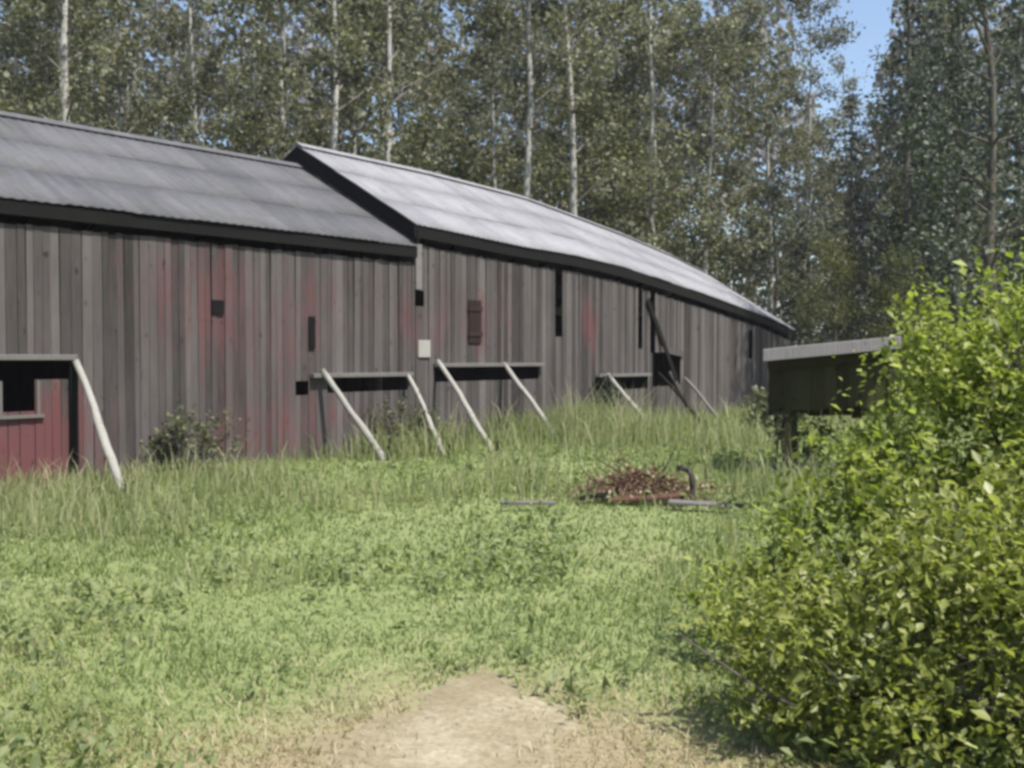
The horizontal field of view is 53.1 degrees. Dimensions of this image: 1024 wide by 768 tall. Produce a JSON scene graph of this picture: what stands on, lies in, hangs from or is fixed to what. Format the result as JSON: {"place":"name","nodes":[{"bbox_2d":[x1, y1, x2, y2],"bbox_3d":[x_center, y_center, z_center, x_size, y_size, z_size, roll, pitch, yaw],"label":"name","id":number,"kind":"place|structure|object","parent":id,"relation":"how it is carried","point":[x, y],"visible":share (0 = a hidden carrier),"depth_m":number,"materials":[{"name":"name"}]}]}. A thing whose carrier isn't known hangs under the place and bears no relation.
{"place":"outdoors","nodes":[
{"label":"outdoors","id":0,"kind":"place"},
{"bbox_2d":[306,671,585,767],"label":"dirt path","id":1,"kind":"structure","parent":0,"point":[477,713],"depth_m":4.47,"materials":[{"name":"soil"}]},
{"bbox_2d":[316,685,656,756],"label":"pebbles","id":2,"kind":"object","parent":1,"relation":"on","point":[349,687],"visible":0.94,"depth_m":4.59,"materials":[{"name":"stone"}]},
{"bbox_2d":[0,359,1023,767],"bbox_3d":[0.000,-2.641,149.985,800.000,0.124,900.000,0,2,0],"label":"ground","id":3,"kind":"structure","parent":0,"point":[394,677],"depth_m":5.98,"materials":[{"name":"plant"}]},
{"bbox_2d":[0,0,46,110],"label":"birch tree","id":4,"kind":"object","parent":3,"relation":"on","point":[6,51],"visible":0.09,"depth_m":44.69,"materials":[{"name":"green plant"}]},
{"bbox_2d":[0,81,56,120],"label":"alder tree","id":5,"kind":"object","parent":3,"relation":"on","point":[7,107],"visible":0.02,"depth_m":35.47,"materials":[{"name":"green plant"}]},
{"bbox_2d":[0,0,73,116],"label":"birch tree","id":6,"kind":"object","parent":3,"relation":"on","point":[9,24],"visible":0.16,"depth_m":43.61,"materials":[{"name":"green plant"}]},
{"bbox_2d":[1,0,106,112],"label":"birch tree","id":7,"kind":"object","parent":3,"relation":"on","point":[94,78],"visible":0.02,"depth_m":52.33,"materials":[{"name":"green plant"}]},
{"bbox_2d":[30,0,98,115],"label":"birch tree","id":8,"kind":"object","parent":3,"relation":"on","point":[69,16],"visible":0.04,"depth_m":44.32,"materials":[{"name":"green plant"}]},
{"bbox_2d":[0,14,130,126],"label":"birch tree","id":9,"kind":"object","parent":3,"relation":"on","point":[53,56],"visible":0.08,"depth_m":47.12,"materials":[{"name":"green plant"}]},
{"bbox_2d":[0,0,145,133],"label":"birch tree","id":10,"kind":"object","parent":3,"relation":"on","point":[41,68],"visible":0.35,"depth_m":41.81,"materials":[{"name":"green plant"}]},
{"bbox_2d":[35,10,123,267],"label":"birch tree","id":11,"kind":"object","parent":3,"relation":"on","point":[70,43],"visible":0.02,"depth_m":51.64,"materials":[{"name":"green plant"}]},
{"bbox_2d":[0,0,185,128],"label":"birch tree","id":12,"kind":"object","parent":3,"relation":"on","point":[89,52],"visible":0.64,"depth_m":28.86,"materials":[{"name":"green plant"}]},
{"bbox_2d":[48,6,147,115],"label":"birch tree","id":13,"kind":"object","parent":3,"relation":"on","point":[112,79],"visible":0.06,"depth_m":60.79,"materials":[{"name":"green plant"}]},
{"bbox_2d":[72,358,127,490],"bbox_3d":[-4.898,0.522,12.169,0.114,1.675,1.764,-1,2,-40],"label":"prop pole","id":14,"kind":"object","parent":3,"relation":"on","point":[106,447],"visible":0.81,"depth_m":12.11,"materials":[{"name":"wood"}]},
{"bbox_2d":[27,0,209,138],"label":"birch tree","id":15,"kind":"object","parent":3,"relation":"on","point":[120,70],"visible":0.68,"depth_m":33.05,"materials":[{"name":"green plant"}]},
{"bbox_2d":[88,10,166,136],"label":"birch tree","id":16,"kind":"object","parent":3,"relation":"on","point":[107,81],"visible":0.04,"depth_m":57.30,"materials":[{"name":"green plant"}]},
{"bbox_2d":[112,51,209,144],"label":"birch tree","id":17,"kind":"object","parent":3,"relation":"on","point":[146,76],"visible":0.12,"depth_m":58.90,"materials":[{"name":"green plant"}]},
{"bbox_2d":[126,0,251,153],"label":"birch tree","id":18,"kind":"object","parent":3,"relation":"on","point":[172,14],"visible":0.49,"depth_m":53.18,"materials":[{"name":"green plant"}]},
{"bbox_2d":[130,397,249,472],"bbox_3d":[-4.300,0.723,13.657,1.513,1.099,0.940,0,2,15],"label":"shrub","id":19,"kind":"object","parent":3,"relation":"on","point":[178,423],"visible":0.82,"depth_m":13.68,"materials":[{"name":"green plant"}]},
{"bbox_2d":[161,30,252,147],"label":"birch tree","id":20,"kind":"object","parent":3,"relation":"on","point":[205,122],"visible":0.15,"depth_m":59.30,"materials":[{"name":"green plant"}]},
{"bbox_2d":[0,111,418,491],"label":"barn","id":21,"kind":"structure","parent":3,"relation":"on","point":[148,335],"depth_m":14.62,"materials":[{"name":"wood"}]},
{"bbox_2d":[0,380,44,418],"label":"window frame","id":22,"kind":"structure","parent":21,"relation":"in","point":[38,415],"depth_m":12.36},
{"bbox_2d":[151,0,275,147],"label":"birch tree","id":23,"kind":"object","parent":3,"relation":"on","point":[208,5],"visible":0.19,"depth_m":34.78,"materials":[{"name":"green plant"}]},
{"bbox_2d":[189,62,247,147],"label":"birch tree","id":24,"kind":"object","parent":3,"relation":"on","point":[217,103],"visible":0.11,"depth_m":60.52,"materials":[{"name":"green plant"}]},
{"bbox_2d":[221,55,290,155],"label":"birch tree","id":25,"kind":"object","parent":3,"relation":"on","point":[243,94],"visible":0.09,"depth_m":60.03,"materials":[{"name":"green plant"}]},
{"bbox_2d":[198,100,325,159],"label":"alder tree","id":26,"kind":"object","parent":3,"relation":"on","point":[245,148],"visible":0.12,"depth_m":40.75,"materials":[{"name":"green plant"}]},
{"bbox_2d":[228,0,346,159],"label":"birch tree","id":27,"kind":"object","parent":3,"relation":"on","point":[308,28],"visible":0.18,"depth_m":53.36,"materials":[{"name":"green plant"}]},
{"bbox_2d":[205,0,375,158],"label":"birch tree","id":28,"kind":"object","parent":3,"relation":"on","point":[282,122],"visible":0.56,"depth_m":41.57,"materials":[{"name":"green plant"}]},
{"bbox_2d":[279,107,367,158],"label":"alder tree","id":29,"kind":"object","parent":3,"relation":"on","point":[319,142],"visible":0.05,"depth_m":43.98,"materials":[{"name":"green plant"}]},
{"bbox_2d":[220,0,427,150],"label":"birch tree","id":30,"kind":"object","parent":3,"relation":"on","point":[342,52],"visible":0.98,"depth_m":29.73,"materials":[{"name":"green plant"}]},
{"bbox_2d":[305,0,383,152],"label":"birch tree","id":31,"kind":"object","parent":3,"relation":"on","point":[324,32],"visible":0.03,"depth_m":59.06,"materials":[{"name":"green plant"}]},
{"bbox_2d":[320,369,389,460],"bbox_3d":[-2.415,0.520,15.797,1.249,1.518,0.120,1,2,22],"label":"prop pole","id":32,"kind":"object","parent":3,"relation":"on","point":[362,427],"visible":0.84,"depth_m":15.75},
{"bbox_2d":[299,0,438,161],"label":"birch tree","id":33,"kind":"object","parent":3,"relation":"on","point":[353,129],"visible":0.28,"depth_m":43.21,"materials":[{"name":"green plant"}]},
{"bbox_2d":[322,0,427,169],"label":"birch tree","id":34,"kind":"object","parent":3,"relation":"on","point":[368,122],"visible":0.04,"depth_m":47.15,"materials":[{"name":"green plant"}]},
{"bbox_2d":[341,0,457,174],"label":"birch tree","id":35,"kind":"object","parent":3,"relation":"on","point":[414,77],"visible":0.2,"depth_m":47.50,"materials":[{"name":"green plant"}]},
{"bbox_2d":[307,0,511,176],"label":"birch tree","id":36,"kind":"object","parent":3,"relation":"on","point":[388,153],"visible":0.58,"depth_m":31.38,"materials":[{"name":"green plant"}]},
{"bbox_2d":[362,388,475,449],"bbox_3d":[-1.576,0.619,16.752,1.772,1.127,1.304,1,2,29],"label":"shrub","id":37,"kind":"object","parent":3,"relation":"on","point":[408,423],"visible":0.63,"depth_m":16.82,"materials":[{"name":"green plant"}]},
{"bbox_2d":[406,374,450,458],"bbox_3d":[-1.383,0.539,16.711,0.105,1.430,1.958,-1,2,-24],"label":"prop pole","id":38,"kind":"object","parent":3,"relation":"on","point":[419,397],"visible":0.78,"depth_m":16.75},
{"bbox_2d":[362,94,498,184],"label":"alder tree","id":39,"kind":"object","parent":3,"relation":"on","point":[423,129],"visible":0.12,"depth_m":41.99,"materials":[{"name":"green plant"}]},
{"bbox_2d":[376,0,487,177],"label":"birch tree","id":40,"kind":"object","parent":3,"relation":"on","point":[440,48],"visible":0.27,"depth_m":51.28,"materials":[{"name":"green plant"}]},
{"bbox_2d":[391,27,480,180],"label":"birch tree","id":41,"kind":"object","parent":3,"relation":"on","point":[420,91],"visible":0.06,"depth_m":59.94,"materials":[{"name":"green plant"}]},
{"bbox_2d":[436,359,498,452],"bbox_3d":[-0.772,0.400,17.383,0.121,1.638,2.005,-1,2,-33],"label":"prop pole","id":42,"kind":"object","parent":3,"relation":"on","point":[463,401],"visible":0.78,"depth_m":17.41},
{"bbox_2d":[434,29,523,189],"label":"birch tree","id":43,"kind":"object","parent":3,"relation":"on","point":[488,121],"visible":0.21,"depth_m":59.39,"materials":[{"name":"green plant"}]},
{"bbox_2d":[439,133,523,191],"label":"alder tree","id":44,"kind":"object","parent":3,"relation":"on","point":[489,184],"visible":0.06,"depth_m":47.46,"materials":[{"name":"green plant"}]},
{"bbox_2d":[419,0,563,192],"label":"birch tree","id":45,"kind":"object","parent":3,"relation":"on","point":[474,134],"visible":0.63,"depth_m":41.27,"materials":[{"name":"green plant"}]},
{"bbox_2d":[210,142,795,445],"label":"barn","id":46,"kind":"structure","parent":3,"relation":"on","point":[501,276],"depth_m":21.49,"materials":[{"name":"wood"}]},
{"bbox_2d":[0,378,1023,688],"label":"tall grass","id":47,"kind":"structure","parent":3,"relation":"on","point":[606,426],"depth_m":11.64,"materials":[{"name":"plant"}]},
{"bbox_2d":[0,415,1023,767],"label":"meadow weeds","id":48,"kind":"object","parent":3,"relation":"on","point":[212,759],"visible":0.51,"depth_m":6.61,"materials":[{"name":"green plant"}]},
{"bbox_2d":[0,0,1023,367],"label":"distant wood","id":49,"kind":"object","parent":3,"relation":"on","point":[800,116],"visible":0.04,"depth_m":74.21,"materials":[{"name":"plant"}]},
{"bbox_2d":[0,611,1023,767],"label":"dry grass","id":50,"kind":"structure","parent":3,"relation":"on","point":[568,740],"depth_m":4.57,"materials":[{"name":"plant"}]},
{"bbox_2d":[453,0,581,202],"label":"birch tree","id":51,"kind":"object","parent":3,"relation":"on","point":[522,112],"visible":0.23,"depth_m":52.47,"materials":[{"name":"green plant"}]},
{"bbox_2d":[500,500,555,504],"bbox_3d":[0.160,1.187,10.237,0.550,0.030,0.090,1,4,-3],"label":"loose board","id":52,"kind":"object","parent":3,"relation":"on","point":[518,502],"visible":1,"depth_m":10.20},
{"bbox_2d":[503,362,554,439],"bbox_3d":[0.395,0.384,19.010,0.122,1.578,1.798,-1,2,-38],"label":"prop pole","id":53,"kind":"object","parent":3,"relation":"on","point":[520,386],"visible":0.58,"depth_m":19.15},
{"bbox_2d":[446,0,634,197],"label":"birch tree","id":54,"kind":"object","parent":3,"relation":"on","point":[532,72],"visible":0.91,"depth_m":32.71,"materials":[{"name":"green plant"}]},
{"bbox_2d":[498,0,611,228],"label":"birch tree","id":55,"kind":"object","parent":3,"relation":"on","point":[552,32],"visible":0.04,"depth_m":54.83,"materials":[{"name":"green plant"}]},
{"bbox_2d":[525,0,619,218],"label":"birch tree","id":56,"kind":"object","parent":3,"relation":"on","point":[544,57],"visible":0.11,"depth_m":52.70,"materials":[{"name":"green plant"}]},
{"bbox_2d":[491,0,675,239],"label":"birch tree","id":57,"kind":"object","parent":3,"relation":"on","point":[564,20],"visible":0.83,"depth_m":33.48,"materials":[{"name":"green plant"}]},
{"bbox_2d":[488,82,697,314],"bbox_3d":[2.911,-5.660,39.001,8.326,12.771,6.959,0,2,1],"label":"alder tree","id":58,"kind":"object","parent":3,"relation":"on","point":[585,181],"visible":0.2,"depth_m":38.43,"materials":[{"name":"green plant"}]},
{"bbox_2d":[576,491,613,500],"bbox_3d":[0.884,1.184,10.837,0.400,0.030,0.120,-7,5,-14],"label":"loose board","id":59,"kind":"object","parent":3,"relation":"on","point":[591,496],"visible":0.76,"depth_m":10.79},
{"bbox_2d":[542,0,657,226],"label":"birch tree","id":60,"kind":"object","parent":3,"relation":"on","point":[583,5],"visible":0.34,"depth_m":46.45,"materials":[{"name":"green plant"}]},
{"bbox_2d":[582,369,625,421],"bbox_3d":[2.010,0.360,21.975,1.131,1.352,0.954,0,2,14],"label":"shrub","id":61,"kind":"object","parent":3,"relation":"on","point":[607,389],"visible":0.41,"depth_m":21.92,"materials":[{"name":"green plant"}]},
{"bbox_2d":[535,0,674,239],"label":"birch tree","id":62,"kind":"object","parent":3,"relation":"on","point":[662,134],"visible":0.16,"depth_m":48.31,"materials":[{"name":"green plant"}]},
{"bbox_2d":[541,130,694,255],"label":"alder tree","id":63,"kind":"object","parent":3,"relation":"on","point":[601,207],"visible":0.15,"depth_m":44.11,"materials":[{"name":"green plant"}]},
{"bbox_2d":[607,373,657,424],"bbox_3d":[2.586,0.433,22.091,0.125,1.338,1.484,-1,2,-41],"label":"prop pole","id":64,"kind":"object","parent":3,"relation":"on","point":[620,390],"visible":0.37,"depth_m":22.23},
{"bbox_2d":[577,0,691,232],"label":"birch tree","id":65,"kind":"object","parent":3,"relation":"on","point":[677,74],"visible":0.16,"depth_m":54.79,"materials":[{"name":"green plant"}]},
{"bbox_2d":[533,445,750,509],"bbox_3d":[1.390,0.976,11.131,2.336,0.617,1.623,0,2,0],"label":"brush pile","id":66,"kind":"object","parent":3,"relation":"on","point":[632,478],"visible":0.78,"depth_m":11.12,"materials":[{"name":"brown twigs"},{"name":"dead wood"}]},
{"bbox_2d":[601,68,688,232],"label":"birch tree","id":67,"kind":"object","parent":3,"relation":"on","point":[667,108],"visible":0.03,"depth_m":57.73,"materials":[{"name":"green plant"}]},
{"bbox_2d":[606,492,688,502],"bbox_3d":[1.427,1.194,10.787,0.850,0.030,0.200,-3,4,-4],"label":"loose board","id":68,"kind":"object","parent":3,"relation":"on","point":[660,496],"visible":0.7,"depth_m":10.71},
{"bbox_2d":[584,0,720,232],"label":"birch tree","id":69,"kind":"object","parent":3,"relation":"on","point":[660,50],"visible":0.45,"depth_m":44.82,"materials":[{"name":"green plant"}]},
{"bbox_2d":[567,0,749,259],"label":"birch tree","id":70,"kind":"object","parent":3,"relation":"on","point":[637,204],"visible":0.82,"depth_m":36.15,"materials":[{"name":"green plant"}]},
{"bbox_2d":[619,24,702,262],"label":"birch tree","id":71,"kind":"object","parent":3,"relation":"on","point":[667,65],"visible":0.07,"depth_m":54.09,"materials":[{"name":"green plant"}]},
{"bbox_2d":[657,372,702,424],"bbox_3d":[3.987,0.381,23.881,0.110,1.326,1.553,-1,2,-40],"label":"prop pole","id":72,"kind":"object","parent":3,"relation":"on","point":[679,395],"visible":0.65,"depth_m":23.95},
{"bbox_2d":[676,465,694,499],"bbox_3d":[1.872,1.133,11.046,0.200,0.510,0.080,0,2,0],"label":"bent pipe","id":73,"kind":"object","parent":3,"relation":"on","point":[689,473],"visible":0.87,"depth_m":11.01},
{"bbox_2d":[668,499,730,507],"bbox_3d":[1.910,1.217,10.438,0.620,0.030,0.160,2,4,6],"label":"loose board","id":74,"kind":"object","parent":3,"relation":"on","point":[692,503],"visible":0.72,"depth_m":10.38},
{"bbox_2d":[640,166,760,294],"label":"alder tree","id":75,"kind":"object","parent":3,"relation":"on","point":[694,246],"visible":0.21,"depth_m":48.30,"materials":[{"name":"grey plant"}]},
{"bbox_2d":[683,377,725,422],"bbox_3d":[4.714,0.437,25.022,0.111,1.211,1.296,-1,2,-42],"label":"prop pole","id":76,"kind":"object","parent":3,"relation":"on","point":[694,388],"visible":0.63,"depth_m":25.07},
{"bbox_2d":[668,7,765,286],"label":"birch tree","id":77,"kind":"object","parent":3,"relation":"on","point":[706,97],"visible":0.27,"depth_m":52.99,"materials":[{"name":"green plant"}]},
{"bbox_2d":[637,0,803,276],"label":"birch tree","id":78,"kind":"object","parent":3,"relation":"on","point":[748,132],"visible":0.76,"depth_m":39.65,"materials":[{"name":"green plant"}]},
{"bbox_2d":[718,502,752,508],"bbox_3d":[2.255,1.229,10.388,0.350,0.030,0.120,3,4,4],"label":"loose board","id":79,"kind":"object","parent":3,"relation":"on","point":[739,505],"visible":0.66,"depth_m":10.34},
{"bbox_2d":[687,10,785,303],"bbox_3d":[11.115,-9.626,53.265,4.767,19.817,6.414,1,2,36],"label":"birch tree","id":80,"kind":"object","parent":3,"relation":"on","point":[739,47],"visible":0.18,"depth_m":52.42,"materials":[{"name":"green plant"}]},
{"bbox_2d":[693,0,829,314],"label":"birch tree","id":81,"kind":"object","parent":3,"relation":"on","point":[781,94],"visible":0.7,"depth_m":45.13,"materials":[{"name":"green plant"}]},
{"bbox_2d":[738,384,801,434],"bbox_3d":[5.222,0.506,20.591,1.408,1.142,1.475,0,2,0],"label":"shrub","id":82,"kind":"object","parent":3,"relation":"on","point":[755,404],"visible":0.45,"depth_m":20.53,"materials":[{"name":"green plant"}]},
{"bbox_2d":[720,159,848,341],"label":"leafy tree","id":83,"kind":"object","parent":3,"relation":"on","point":[813,224],"visible":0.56,"depth_m":45.44,"materials":[{"name":"green plant"}]},
{"bbox_2d":[778,222,828,346],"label":"spruce tree","id":84,"kind":"object","parent":3,"relation":"on","point":[800,253],"visible":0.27,"depth_m":45.83,"materials":[{"name":"green plant"}]},
{"bbox_2d":[761,26,858,342],"bbox_3d":[15.193,-9.163,54.157,5.738,18.757,5.959,-1,2,-34],"label":"birch tree","id":85,"kind":"object","parent":3,"relation":"on","point":[805,169],"visible":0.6,"depth_m":53.54,"materials":[{"name":"green plant"}]},
{"bbox_2d":[753,0,879,339],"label":"birch tree","id":86,"kind":"object","parent":3,"relation":"on","point":[828,38],"visible":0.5,"depth_m":56.65,"materials":[{"name":"green plant"}]},
{"bbox_2d":[754,396,885,472],"bbox_3d":[4.119,0.658,13.576,1.797,1.247,1.128,0,2,0],"label":"shrub","id":87,"kind":"object","parent":3,"relation":"on","point":[796,433],"visible":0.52,"depth_m":13.45,"materials":[{"name":"green plant"}]},
{"bbox_2d":[763,336,900,470],"bbox_3d":[4.172,0.350,13.581,1.640,1.932,1.785,0,2,14],"label":"shelter","id":88,"kind":"object","parent":3,"relation":"on","point":[808,376],"visible":0.63,"depth_m":12.90,"materials":[{"name":"wood"}]},
{"bbox_2d":[788,223,883,345],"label":"alder tree","id":89,"kind":"object","parent":3,"relation":"on","point":[842,270],"visible":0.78,"depth_m":35.87,"materials":[{"name":"green plant"}]},
{"bbox_2d":[668,237,1023,667],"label":"shrub","id":90,"kind":"object","parent":3,"relation":"on","point":[950,369],"visible":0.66,"depth_m":5.57,"materials":[{"name":"green plant"}]},
{"bbox_2d":[669,399,1023,767],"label":"shrub","id":91,"kind":"object","parent":3,"relation":"on","point":[983,535],"visible":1,"depth_m":4.13,"materials":[{"name":"green plant"}]},
{"bbox_2d":[794,51,899,309],"bbox_3d":[20.067,-10.065,61.074,6.446,20.289,6.207,0,2,5],"label":"birch tree","id":92,"kind":"object","parent":3,"relation":"on","point":[840,71],"visible":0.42,"depth_m":60.72,"materials":[{"name":"green plant"}]},
{"bbox_2d":[806,87,896,375],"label":"spruce tree","id":93,"kind":"object","parent":3,"relation":"on","point":[851,192],"visible":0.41,"depth_m":47.70,"materials":[{"name":"green plant"}]},
{"bbox_2d":[851,43,938,276],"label":"birch tree","id":94,"kind":"object","parent":3,"relation":"on","point":[884,215],"visible":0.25,"depth_m":59.70,"materials":[{"name":"green plant"}]},
{"bbox_2d":[851,237,948,401],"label":"alder tree","id":95,"kind":"object","parent":3,"relation":"on","point":[902,295],"visible":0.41,"depth_m":30.91,"materials":[{"name":"green plant"}]},
{"bbox_2d":[831,0,980,395],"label":"spruce tree","id":96,"kind":"object","parent":3,"relation":"on","point":[919,211],"visible":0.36,"depth_m":39.73,"materials":[{"name":"green plant"}]},
{"bbox_2d":[857,0,992,316],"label":"birch tree","id":97,"kind":"object","parent":3,"relation":"on","point":[946,17],"visible":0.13,"depth_m":56.27,"materials":[{"name":"green plant"}]},
{"bbox_2d":[867,6,983,373],"bbox_3d":[18.939,-8.181,45.725,5.843,17.827,6.383,-1,2,-26],"label":"spruce tree","id":98,"kind":"object","parent":3,"relation":"on","point":[929,14],"visible":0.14,"depth_m":45.60,"materials":[{"name":"green plant"}]},
{"bbox_2d":[847,115,1009,346],"bbox_3d":[18.928,-5.864,46.641,6.941,12.739,8.305,1,2,17],"label":"alder tree","id":99,"kind":"object","parent":3,"relation":"on","point":[928,235],"visible":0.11,"depth_m":46.03,"materials":[{"name":"green plant"}]},
{"bbox_2d":[889,34,977,345],"bbox_3d":[24.798,-10.144,59.379,6.627,20.475,4.926,0,2,-16],"label":"birch tree","id":100,"kind":"object","parent":3,"relation":"on","point":[945,43],"visible":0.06,"depth_m":58.54,"materials":[{"name":"green plant"}]},
{"bbox_2d":[844,0,1023,414],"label":"leafy tree","id":101,"kind":"object","parent":3,"relation":"on","point":[991,177],"visible":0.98,"depth_m":25.76,"materials":[{"name":"green plant"}]},
{"bbox_2d":[882,2,1000,260],"bbox_3d":[24.923,-11.144,58.352,7.184,22.614,6.918,1,2,28],"label":"birch tree","id":102,"kind":"object","parent":3,"relation":"on","point":[975,102],"visible":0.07,"depth_m":58.14,"materials":[{"name":"green plant"}]},
{"bbox_2d":[879,6,1023,399],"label":"spruce tree","id":103,"kind":"object","parent":3,"relation":"on","point":[959,116],"visible":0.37,"depth_m":33.72,"materials":[{"name":"green plant"}]},
{"bbox_2d":[917,184,1023,337],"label":"alder tree","id":104,"kind":"object","parent":3,"relation":"on","point":[998,268],"visible":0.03,"depth_m":46.23,"materials":[{"name":"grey plant"}]},
{"bbox_2d":[938,0,1023,390],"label":"spruce tree","id":105,"kind":"object","parent":3,"relation":"on","point":[1018,100],"visible":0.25,"depth_m":37.66,"materials":[{"name":"green plant"}]},
{"bbox_2d":[967,8,1023,301],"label":"birch tree","id":106,"kind":"object","parent":3,"relation":"on","point":[1010,50],"visible":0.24,"depth_m":52.85,"materials":[{"name":"green plant"}]},
{"bbox_2d":[0,0,1023,356],"label":"sky","id":107,"kind":"structure","parent":0,"point":[874,15],"materials":[{"name":"blue"}]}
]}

